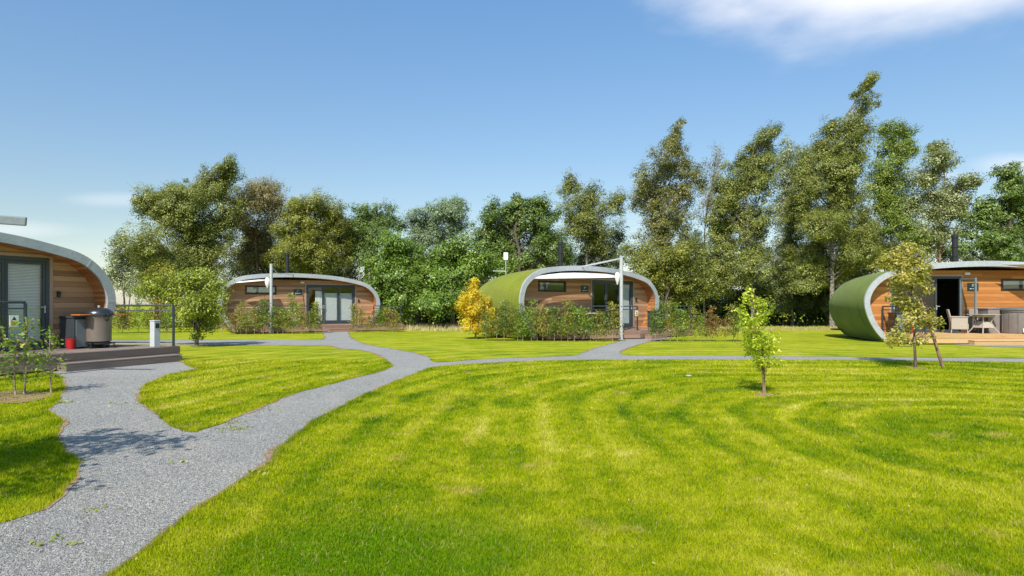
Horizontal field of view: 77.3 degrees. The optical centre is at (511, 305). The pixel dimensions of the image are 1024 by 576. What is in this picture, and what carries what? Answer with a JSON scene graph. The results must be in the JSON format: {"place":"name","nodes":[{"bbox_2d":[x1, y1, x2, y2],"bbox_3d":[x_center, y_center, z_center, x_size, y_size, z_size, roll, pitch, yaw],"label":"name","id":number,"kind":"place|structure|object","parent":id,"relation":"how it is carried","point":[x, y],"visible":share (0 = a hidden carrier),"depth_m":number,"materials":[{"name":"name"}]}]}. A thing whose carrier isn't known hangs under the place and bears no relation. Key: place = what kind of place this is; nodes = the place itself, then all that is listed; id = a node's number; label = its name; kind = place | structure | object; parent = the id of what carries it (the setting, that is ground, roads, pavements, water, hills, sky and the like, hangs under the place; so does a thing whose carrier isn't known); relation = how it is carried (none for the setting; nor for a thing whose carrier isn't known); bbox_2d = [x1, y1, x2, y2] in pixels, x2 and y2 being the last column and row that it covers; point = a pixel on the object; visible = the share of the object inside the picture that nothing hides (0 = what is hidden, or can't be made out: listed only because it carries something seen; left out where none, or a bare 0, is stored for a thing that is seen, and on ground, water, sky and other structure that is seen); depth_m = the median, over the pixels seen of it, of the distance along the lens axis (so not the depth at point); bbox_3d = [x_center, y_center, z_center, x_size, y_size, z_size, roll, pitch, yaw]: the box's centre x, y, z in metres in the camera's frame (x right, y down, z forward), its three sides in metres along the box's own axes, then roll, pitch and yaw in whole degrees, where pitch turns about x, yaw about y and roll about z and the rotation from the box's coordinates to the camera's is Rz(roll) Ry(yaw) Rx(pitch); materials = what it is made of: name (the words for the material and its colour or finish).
{"place":"outdoors","nodes":[
{"label":"outdoors","id":0,"kind":"place"},
{"bbox_2d":[0,306,1023,575],"bbox_3d":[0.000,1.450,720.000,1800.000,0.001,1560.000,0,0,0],"label":"lawn ground","id":1,"kind":"structure","parent":0,"point":[446,346],"depth_m":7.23,"materials":[{"name":"green plant"}]},
{"bbox_2d":[0,215,26,225],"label":"sail pole","id":2,"kind":"object","parent":1,"relation":"on","point":[13,220],"visible":1,"depth_m":11.68,"materials":[{"name":"white metal"}]},
{"bbox_2d":[0,390,51,402],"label":"soil bed","id":3,"kind":"object","parent":1,"relation":"on","point":[15,399],"visible":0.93,"depth_m":10.05,"materials":[{"name":"brown soil"}]},
{"bbox_2d":[0,326,32,382],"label":"hedge plant","id":4,"kind":"object","parent":3,"relation":"on","point":[11,350],"visible":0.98,"depth_m":10.12,"materials":[{"name":"green plant"}]},
{"bbox_2d":[0,333,41,394],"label":"hedge plant","id":5,"kind":"object","parent":3,"relation":"on","point":[12,358],"visible":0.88,"depth_m":10.28,"materials":[{"name":"green plant"}]},
{"bbox_2d":[0,315,57,393],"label":"hedge plant","id":6,"kind":"object","parent":3,"relation":"on","point":[26,344],"visible":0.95,"depth_m":10.34,"materials":[{"name":"green plant"}]},
{"bbox_2d":[27,332,78,392],"bbox_3d":[-7.598,0.930,10.532,0.684,1.041,0.667,0,0,-15],"label":"hedge plant","id":7,"kind":"object","parent":1,"relation":"on","point":[49,354],"visible":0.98,"depth_m":10.50,"materials":[{"name":"green plant"}]},
{"bbox_2d":[0,232,115,360],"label":"holiday cabin","id":8,"kind":"object","parent":1,"relation":"on","point":[49,283],"visible":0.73,"depth_m":15.64,"materials":[{"name":"wood"}]},
{"bbox_2d":[0,255,48,350],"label":"glazed door","id":9,"kind":"structure","parent":8,"relation":"in","point":[32,299],"depth_m":15.28,"materials":[{"name":"grey glass"}]},
{"bbox_2d":[112,302,130,332],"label":"hedge plant","id":10,"kind":"object","parent":1,"relation":"on","point":[120,318],"visible":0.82,"depth_m":32.83,"materials":[{"name":"green plant"}]},
{"bbox_2d":[100,234,146,329],"bbox_3d":[-23.326,-1.485,38.393,2.827,5.888,2.774,0,0,0],"label":"broadleaf tree","id":11,"kind":"object","parent":1,"relation":"on","point":[123,280],"visible":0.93,"depth_m":37.96,"materials":[{"name":"green plant"}]},
{"bbox_2d":[131,295,148,332],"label":"hedge plant","id":12,"kind":"object","parent":1,"relation":"on","point":[136,315],"visible":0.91,"depth_m":33.46,"materials":[{"name":"green plant"}]},
{"bbox_2d":[109,219,191,318],"bbox_3d":[-22.311,-1.895,40.033,4.838,6.712,7.862,0,0,-28],"label":"broadleaf tree","id":13,"kind":"object","parent":1,"relation":"on","point":[146,246],"visible":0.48,"depth_m":38.27,"materials":[{"name":"green plant"}]},
{"bbox_2d":[137,258,201,330],"bbox_3d":[-19.554,-0.630,36.476,2.943,4.184,3.299,0,0,0],"label":"broadleaf tree","id":14,"kind":"object","parent":1,"relation":"on","point":[165,266],"visible":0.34,"depth_m":35.73,"materials":[{"name":"green plant"}]},
{"bbox_2d":[129,262,234,346],"bbox_3d":[-11.383,-0.026,22.416,3.438,2.970,2.212,0,0,25],"label":"garden bush","id":15,"kind":"object","parent":1,"relation":"on","point":[191,298],"visible":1,"depth_m":22.17,"materials":[{"name":"green plant"}]},
{"bbox_2d":[123,152,248,326],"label":"broadleaf tree","id":16,"kind":"object","parent":1,"relation":"on","point":[175,208],"visible":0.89,"depth_m":41.51,"materials":[{"name":"green plant"}]},
{"bbox_2d":[234,301,248,333],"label":"hedge plant","id":17,"kind":"object","parent":1,"relation":"on","point":[241,308],"visible":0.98,"depth_m":31.74,"materials":[{"name":"green plant"}]},
{"bbox_2d":[212,175,291,273],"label":"birch tree","id":18,"kind":"object","parent":1,"relation":"on","point":[259,243],"visible":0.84,"depth_m":45.46,"materials":[{"name":"green plant"}]},
{"bbox_2d":[252,295,274,333],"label":"hedge plant","id":19,"kind":"object","parent":1,"relation":"on","point":[266,314],"visible":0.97,"depth_m":31.98,"materials":[{"name":"green plant"}]},
{"bbox_2d":[265,264,293,332],"bbox_3d":[-12.130,-0.340,33.812,0.411,3.580,2.177,0,0,24],"label":"sail pole","id":20,"kind":"object","parent":1,"relation":"on","point":[268,281],"visible":0.91,"depth_m":32.94,"materials":[{"name":"metal"}]},
{"bbox_2d":[283,293,303,333],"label":"hedge plant","id":21,"kind":"object","parent":1,"relation":"on","point":[292,313],"visible":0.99,"depth_m":32.23,"materials":[{"name":"green plant"}]},
{"bbox_2d":[217,240,369,282],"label":"broadleaf tree","id":22,"kind":"object","parent":1,"relation":"on","point":[345,272],"visible":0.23,"depth_m":48.06,"materials":[{"name":"green plant"}]},
{"bbox_2d":[215,253,379,332],"bbox_3d":[-12.742,-0.761,37.166,8.731,4.399,5.026,0,0,-33],"label":"holiday cabin","id":23,"kind":"object","parent":1,"relation":"on","point":[335,297],"visible":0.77,"depth_m":36.03,"materials":[{"name":"wood"}]},
{"bbox_2d":[245,285,276,294],"bbox_3d":[-13.479,-0.810,34.357,1.600,0.480,0.105,0,0,-33],"label":"window","id":24,"kind":"structure","parent":23,"relation":"in","point":[260,288],"depth_m":34.31,"materials":[{"name":"black metal"}]},
{"bbox_2d":[306,284,354,323],"bbox_3d":[-10.316,-0.050,36.434,2.791,2.200,0.175,0,0,-32],"label":"glazed door","id":25,"kind":"structure","parent":23,"relation":"in","point":[319,295],"depth_m":36.54,"materials":[{"name":"grey glass"}]},
{"bbox_2d":[296,301,308,333],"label":"hedge plant","id":26,"kind":"object","parent":1,"relation":"on","point":[302,317],"visible":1,"depth_m":32.28,"materials":[{"name":"green plant"}]},
{"bbox_2d":[260,186,356,275],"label":"broadleaf tree","id":27,"kind":"object","parent":1,"relation":"on","point":[307,245],"visible":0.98,"depth_m":42.18,"materials":[{"name":"green plant"}]},
{"bbox_2d":[347,303,360,329],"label":"hedge plant","id":28,"kind":"object","parent":1,"relation":"on","point":[354,320],"visible":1,"depth_m":33.87,"materials":[{"name":"green plant"}]},
{"bbox_2d":[338,197,411,278],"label":"broadleaf tree","id":29,"kind":"object","parent":1,"relation":"on","point":[369,226],"visible":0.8,"depth_m":44.61,"materials":[{"name":"green plant"}]},
{"bbox_2d":[354,225,428,322],"bbox_3d":[-7.317,-1.685,38.841,4.799,6.294,4.306,0,0,0],"label":"broadleaf tree","id":30,"kind":"object","parent":1,"relation":"on","point":[389,271],"visible":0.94,"depth_m":38.35,"materials":[{"name":"green plant"}]},
{"bbox_2d":[405,239,430,324],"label":"broadleaf tree","id":31,"kind":"object","parent":1,"relation":"on","point":[418,316],"visible":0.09,"depth_m":42.89,"materials":[{"name":"green plant"}]},
{"bbox_2d":[403,194,473,324],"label":"broadleaf tree","id":32,"kind":"object","parent":1,"relation":"on","point":[450,212],"visible":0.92,"depth_m":46.04,"materials":[{"name":"green plant"}]},
{"bbox_2d":[405,229,521,327],"bbox_3d":[-2.886,-1.498,38.171,7.040,5.926,4.195,0,0,-13],"label":"broadleaf tree","id":33,"kind":"object","parent":1,"relation":"on","point":[455,262],"visible":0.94,"depth_m":37.35,"materials":[{"name":"green plant"}]},
{"bbox_2d":[454,277,497,338],"bbox_3d":[-1.500,0.111,27.562,1.972,2.690,1.798,0,0,21],"label":"garden bush","id":34,"kind":"object","parent":1,"relation":"on","point":[471,318],"visible":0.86,"depth_m":27.33,"materials":[{"name":"yellow plant"}]},
{"bbox_2d":[477,311,493,335],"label":"hedge plant","id":35,"kind":"object","parent":1,"relation":"on","point":[485,324],"visible":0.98,"depth_m":26.08,"materials":[{"name":"green plant"}]},
{"bbox_2d":[483,305,502,340],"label":"hedge plant","id":36,"kind":"object","parent":1,"relation":"on","point":[494,321],"visible":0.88,"depth_m":25.92,"materials":[{"name":"green plant"}]},
{"bbox_2d":[487,297,515,340],"bbox_3d":[-0.334,0.549,25.764,1.170,1.805,1.045,0,0,-42],"label":"hedge plant","id":37,"kind":"object","parent":1,"relation":"on","point":[504,317],"visible":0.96,"depth_m":25.75,"materials":[{"name":"green plant"}]},
{"bbox_2d":[179,264,834,325],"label":"undergrowth","id":38,"kind":"object","parent":1,"relation":"on","point":[808,319],"visible":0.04,"depth_m":45.88,"materials":[{"name":"green plant"}]},
{"bbox_2d":[9,332,1023,575],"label":"soil edge","id":39,"kind":"object","parent":1,"relation":"on","point":[266,456],"visible":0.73,"depth_m":7.05,"materials":[{"name":"brown soil"}]},
{"bbox_2d":[459,191,577,272],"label":"broadleaf tree","id":40,"kind":"object","parent":1,"relation":"on","point":[515,219],"visible":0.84,"depth_m":40.87,"materials":[{"name":"green plant"}]},
{"bbox_2d":[516,303,531,340],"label":"hedge plant","id":41,"kind":"object","parent":1,"relation":"on","point":[525,320],"visible":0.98,"depth_m":25.68,"materials":[{"name":"green plant"}]},
{"bbox_2d":[521,299,539,340],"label":"hedge plant","id":42,"kind":"object","parent":1,"relation":"on","point":[530,311],"visible":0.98,"depth_m":25.68,"materials":[{"name":"green plant"}]},
{"bbox_2d":[531,305,554,339],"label":"hedge plant","id":43,"kind":"object","parent":1,"relation":"on","point":[542,316],"visible":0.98,"depth_m":25.62,"materials":[{"name":"green plant"}]},
{"bbox_2d":[467,213,637,288],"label":"broadleaf tree","id":44,"kind":"object","parent":1,"relation":"on","point":[617,238],"visible":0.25,"depth_m":46.26,"materials":[{"name":"green plant"}]},
{"bbox_2d":[544,303,562,340],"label":"hedge plant","id":45,"kind":"object","parent":1,"relation":"on","point":[555,322],"visible":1,"depth_m":25.52,"materials":[{"name":"green plant"}]},
{"bbox_2d":[473,241,658,339],"bbox_3d":[2.217,-0.761,30.566,8.732,4.399,5.026,0,0,-38],"label":"holiday cabin","id":46,"kind":"object","parent":1,"relation":"on","point":[518,288],"visible":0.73,"depth_m":28.68,"materials":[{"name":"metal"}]},
{"bbox_2d":[538,280,565,291],"bbox_3d":[1.726,-0.810,27.702,1.600,0.480,0.105,0,0,-38],"label":"window","id":47,"kind":"structure","parent":46,"relation":"in","point":[539,281],"depth_m":27.67,"materials":[{"name":"black metal"}]},
{"bbox_2d":[592,280,632,327],"bbox_3d":[4.711,-0.050,30.029,2.790,2.200,0.165,0,0,-38],"label":"glazed door","id":48,"kind":"structure","parent":46,"relation":"in","point":[625,298],"depth_m":30.54,"materials":[{"name":"grey glass"}]},
{"bbox_2d":[555,298,579,340],"bbox_3d":[2.212,0.568,25.640,1.016,1.766,1.222,0,0,3],"label":"hedge plant","id":49,"kind":"object","parent":1,"relation":"on","point":[565,313],"visible":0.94,"depth_m":25.46,"materials":[{"name":"green plant"}]},
{"bbox_2d":[561,303,590,341],"bbox_3d":[2.465,0.679,25.439,1.369,1.545,1.024,0,0,32],"label":"hedge plant","id":50,"kind":"object","parent":1,"relation":"on","point":[576,310],"visible":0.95,"depth_m":25.36,"materials":[{"name":"green plant"}]},
{"bbox_2d":[574,305,594,340],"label":"hedge plant","id":51,"kind":"object","parent":1,"relation":"on","point":[581,317],"visible":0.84,"depth_m":25.55,"materials":[{"name":"green plant"}]},
{"bbox_2d":[552,167,630,264],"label":"birch tree","id":52,"kind":"object","parent":1,"relation":"on","point":[590,229],"visible":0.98,"depth_m":44.54,"materials":[{"name":"green plant"}]},
{"bbox_2d":[588,310,605,340],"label":"hedge plant","id":53,"kind":"object","parent":1,"relation":"on","point":[595,325],"visible":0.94,"depth_m":25.47,"materials":[{"name":"green plant"}]},
{"bbox_2d":[581,256,632,339],"bbox_3d":[3.892,-0.295,27.276,2.432,3.490,0.547,0,0,32],"label":"sail pole","id":54,"kind":"object","parent":1,"relation":"on","point":[618,276],"visible":1,"depth_m":26.74,"materials":[{"name":"metal"}]},
{"bbox_2d":[534,273,614,278],"bbox_3d":[3.362,-1.248,27.052,4.922,0.339,1.773,0,0,-38],"label":"shade sail","id":55,"kind":"object","parent":54,"relation":"attached to","point":[575,275],"visible":0.91,"depth_m":26.96,"materials":[{"name":"fabric"}]},
{"bbox_2d":[599,301,627,341],"bbox_3d":[4.078,0.622,25.445,1.158,1.657,0.906,0,0,-6],"label":"hedge plant","id":56,"kind":"object","parent":1,"relation":"on","point":[615,320],"visible":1,"depth_m":25.40,"materials":[{"name":"green plant"}]},
{"bbox_2d":[645,304,669,337],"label":"hedge plant","id":57,"kind":"object","parent":1,"relation":"on","point":[654,321],"visible":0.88,"depth_m":25.37,"materials":[{"name":"green plant"}]},
{"bbox_2d":[650,298,674,341],"bbox_3d":[5.957,0.574,25.337,0.981,1.755,1.130,0,0,10],"label":"hedge plant","id":58,"kind":"object","parent":1,"relation":"on","point":[662,310],"visible":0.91,"depth_m":25.30,"materials":[{"name":"green plant"}]},
{"bbox_2d":[616,231,714,310],"bbox_3d":[8.974,-1.339,37.132,5.496,5.602,4.590,0,0,24],"label":"broadleaf tree","id":59,"kind":"object","parent":1,"relation":"on","point":[682,285],"visible":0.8,"depth_m":36.54,"materials":[{"name":"green plant"}]},
{"bbox_2d":[626,117,710,302],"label":"birch tree","id":60,"kind":"object","parent":1,"relation":"on","point":[663,224],"visible":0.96,"depth_m":40.76,"materials":[{"name":"green plant"}]},
{"bbox_2d":[661,298,680,341],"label":"hedge plant","id":61,"kind":"object","parent":1,"relation":"on","point":[671,315],"visible":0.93,"depth_m":25.34,"materials":[{"name":"green plant"}]},
{"bbox_2d":[670,302,690,341],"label":"hedge plant","id":62,"kind":"object","parent":1,"relation":"on","point":[677,311],"visible":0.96,"depth_m":25.36,"materials":[{"name":"green plant"}]},
{"bbox_2d":[682,306,705,341],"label":"hedge plant","id":63,"kind":"object","parent":1,"relation":"on","point":[693,323],"visible":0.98,"depth_m":25.36,"materials":[{"name":"green plant"}]},
{"bbox_2d":[676,224,728,321],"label":"broadleaf tree","id":64,"kind":"object","parent":1,"relation":"on","point":[692,235],"visible":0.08,"depth_m":47.28,"materials":[{"name":"green plant"}]},
{"bbox_2d":[688,140,726,325],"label":"birch tree","id":65,"kind":"object","parent":1,"relation":"on","point":[708,196],"visible":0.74,"depth_m":43.88,"materials":[{"name":"green plant"}]},
{"bbox_2d":[704,305,719,341],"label":"hedge plant","id":66,"kind":"object","parent":1,"relation":"on","point":[710,317],"visible":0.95,"depth_m":25.35,"materials":[{"name":"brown plant"}]},
{"bbox_2d":[723,301,743,341],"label":"hedge plant","id":67,"kind":"object","parent":1,"relation":"on","point":[733,315],"visible":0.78,"depth_m":25.36,"materials":[{"name":"green plant"}]},
{"bbox_2d":[693,119,789,323],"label":"birch tree","id":68,"kind":"object","parent":1,"relation":"on","point":[731,190],"visible":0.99,"depth_m":41.71,"materials":[{"name":"green plant"}]},
{"bbox_2d":[706,263,798,321],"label":"broadleaf tree","id":69,"kind":"object","parent":1,"relation":"on","point":[773,287],"visible":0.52,"depth_m":43.47,"materials":[{"name":"green plant"}]},
{"bbox_2d":[731,286,784,392],"bbox_3d":[3.983,0.571,10.406,0.735,1.761,1.248,0,0,0],"label":"sapling","id":70,"kind":"object","parent":1,"relation":"on","point":[762,362],"visible":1,"depth_m":10.40,"materials":[{"name":"green plant"}]},
{"bbox_2d":[763,134,812,325],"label":"birch tree","id":71,"kind":"object","parent":1,"relation":"on","point":[786,231],"visible":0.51,"depth_m":44.67,"materials":[{"name":"green plant"}]},
{"bbox_2d":[776,70,894,326],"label":"birch tree","id":72,"kind":"object","parent":1,"relation":"on","point":[839,169],"visible":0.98,"depth_m":41.45,"materials":[{"name":"green plant"}]},
{"bbox_2d":[783,228,889,316],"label":"broadleaf tree","id":73,"kind":"object","parent":1,"relation":"on","point":[821,299],"visible":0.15,"depth_m":45.21,"materials":[{"name":"green plant"}]},
{"bbox_2d":[856,116,934,269],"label":"birch tree","id":74,"kind":"object","parent":1,"relation":"on","point":[887,193],"visible":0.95,"depth_m":42.51,"materials":[{"name":"green plant"}]},
{"bbox_2d":[860,233,932,274],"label":"broadleaf tree","id":75,"kind":"object","parent":1,"relation":"on","point":[884,269],"visible":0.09,"depth_m":45.91,"materials":[{"name":"green plant"}]},
{"bbox_2d":[829,234,1023,341],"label":"holiday cabin","id":76,"kind":"object","parent":1,"relation":"on","point":[858,303],"visible":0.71,"depth_m":25.50,"materials":[{"name":"wood"}]},
{"bbox_2d":[891,276,976,330],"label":"glazed door","id":77,"kind":"structure","parent":76,"relation":"in","point":[934,278],"depth_m":25.48,"materials":[{"name":"grey glass"}]},
{"bbox_2d":[1001,279,1023,290],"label":"window","id":78,"kind":"structure","parent":76,"relation":"in","point":[1003,281],"depth_m":25.48,"materials":[{"name":"black metal"}]},
{"bbox_2d":[918,297,943,367],"bbox_3d":[9.726,0.650,14.847,0.589,1.660,0.113,0,0,8],"label":"tree stake","id":79,"kind":"object","parent":1,"relation":"on","point":[936,346],"visible":0.67,"depth_m":14.81,"materials":[{"name":"brown wood"}]},
{"bbox_2d":[897,138,989,262],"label":"poplar tree","id":80,"kind":"object","parent":1,"relation":"on","point":[936,211],"visible":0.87,"depth_m":41.84,"materials":[{"name":"green plant"}]},
{"bbox_2d":[884,332,1023,344],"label":"deck","id":81,"kind":"structure","parent":1,"relation":"on","point":[973,338],"depth_m":23.48,"materials":[{"name":"brown wood"}]},
{"bbox_2d":[946,309,968,333],"bbox_3d":[16.986,0.619,24.418,0.655,0.906,0.690,0,0,28],"label":"wicker armchair","id":82,"kind":"object","parent":81,"relation":"on","point":[958,322],"visible":0.99,"depth_m":24.15,"materials":[{"name":"beige wicker"}]},
{"bbox_2d":[966,314,1000,333],"bbox_3d":[17.791,0.714,24.150,0.800,0.738,0.720,0,0,-10],"label":"wicker table","id":83,"kind":"object","parent":81,"relation":"on","point":[983,324],"visible":0.98,"depth_m":23.98,"materials":[{"name":"beige wicker"}]},
{"bbox_2d":[977,308,1000,332],"bbox_3d":[18.280,0.595,24.550,0.480,0.950,0.600,0,0,0],"label":"chair","id":84,"kind":"object","parent":81,"relation":"on","point":[996,322],"visible":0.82,"depth_m":24.27,"materials":[{"name":"beige wicker"}]},
{"bbox_2d":[996,307,1023,333],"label":"hot tub","id":85,"kind":"object","parent":81,"relation":"on","point":[1011,320],"visible":0.77,"depth_m":23.87,"materials":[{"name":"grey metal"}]},
{"bbox_2d":[898,228,1015,262],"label":"broadleaf tree","id":86,"kind":"object","parent":1,"relation":"on","point":[947,256],"visible":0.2,"depth_m":46.19,"materials":[{"name":"green plant"}]},
{"bbox_2d":[943,161,1023,261],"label":"oak tree","id":87,"kind":"object","parent":1,"relation":"on","point":[1000,224],"visible":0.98,"depth_m":39.70,"materials":[{"name":"green plant"}]},
{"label":"bare soil","id":88,"kind":"structure","parent":1,"relation":"on","visible":0},
{"bbox_2d":[869,240,945,366],"bbox_3d":[9.029,-0.048,14.689,1.570,2.999,1.590,0,0,36],"label":"young tree","id":89,"kind":"object","parent":88,"relation":"on","point":[903,266],"visible":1,"depth_m":14.71,"materials":[{"name":"green plant"}]},
{"bbox_2d":[0,331,1023,575],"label":"gravel path","id":90,"kind":"structure","parent":0,"point":[404,363],"depth_m":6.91,"materials":[{"name":"grey gravel"}]},
{"bbox_2d":[0,345,181,373],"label":"deck","id":91,"kind":"structure","parent":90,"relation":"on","point":[130,355],"depth_m":14.92,"materials":[{"name":"grey wood"}]},
{"bbox_2d":[0,301,26,355],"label":"railing","id":92,"kind":"object","parent":91,"relation":"on","point":[13,318],"visible":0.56,"depth_m":13.28,"materials":[{"name":"grey metal"}]},
{"bbox_2d":[59,316,109,347],"bbox_3d":[-10.754,0.660,16.135,0.590,0.780,0.940,0,0,24],"label":"storage cabinet","id":93,"kind":"object","parent":91,"relation":"on","point":[72,326],"visible":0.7,"depth_m":15.74,"materials":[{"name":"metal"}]},
{"bbox_2d":[71,305,125,348],"bbox_3d":[-10.333,0.540,16.024,0.732,1.060,1.160,0,0,24],"label":"barbecue","id":94,"kind":"object","parent":91,"relation":"on","point":[98,324],"visible":0.98,"depth_m":15.81,"materials":[{"name":"beige metal"}]},
{"bbox_2d":[105,305,174,345],"bbox_3d":[-9.796,0.528,16.689,2.108,1.085,0.140,0,0,2],"label":"railing","id":95,"kind":"object","parent":91,"relation":"on","point":[173,325],"visible":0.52,"depth_m":16.66,"materials":[{"name":"grey metal"}]},
{"bbox_2d":[149,320,160,346],"bbox_3d":[-9.175,0.730,16.461,0.210,0.680,0.190,0,0,24],"label":"power pedestal","id":96,"kind":"object","parent":91,"relation":"on","point":[154,333],"visible":1,"depth_m":16.39,"materials":[{"name":"metal"}]},
{"bbox_2d":[30,372,376,548],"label":"weeds","id":97,"kind":"object","parent":90,"relation":"on","point":[249,471],"visible":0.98,"depth_m":5.52,"materials":[{"name":"green plant"}]},
{"bbox_2d":[231,323,402,332],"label":"deck","id":98,"kind":"structure","parent":90,"relation":"on","point":[336,327],"depth_m":34.46,"materials":[{"name":"brown wood"}]},
{"bbox_2d":[535,327,692,338],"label":"deck","id":99,"kind":"structure","parent":90,"relation":"on","point":[634,332],"depth_m":27.10,"materials":[{"name":"brown wood"}]},
{"bbox_2d":[548,306,637,330],"bbox_3d":[3.439,0.548,26.755,4.102,1.045,0.181,0,0,-15],"label":"railing","id":100,"kind":"object","parent":99,"relation":"on","point":[636,312],"visible":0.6,"depth_m":26.91,"materials":[{"name":"grey metal"}]},
{"bbox_2d":[0,0,1023,304],"label":"sky","id":101,"kind":"structure","parent":0,"point":[411,103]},
{"bbox_2d":[215,322,837,330],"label":"rough grass","id":102,"kind":"structure","parent":0,"point":[425,327],"depth_m":37.58,"materials":[{"name":"plant"}]},
{"bbox_2d":[887,312,909,331],"bbox_3d":[15.080,0.670,24.950,0.590,0.760,0.540,0,0,0],"label":"storage cabinet","id":103,"kind":"object","parent":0,"point":[892,321],"visible":0.48,"depth_m":24.84,"materials":[{"name":"wood"}]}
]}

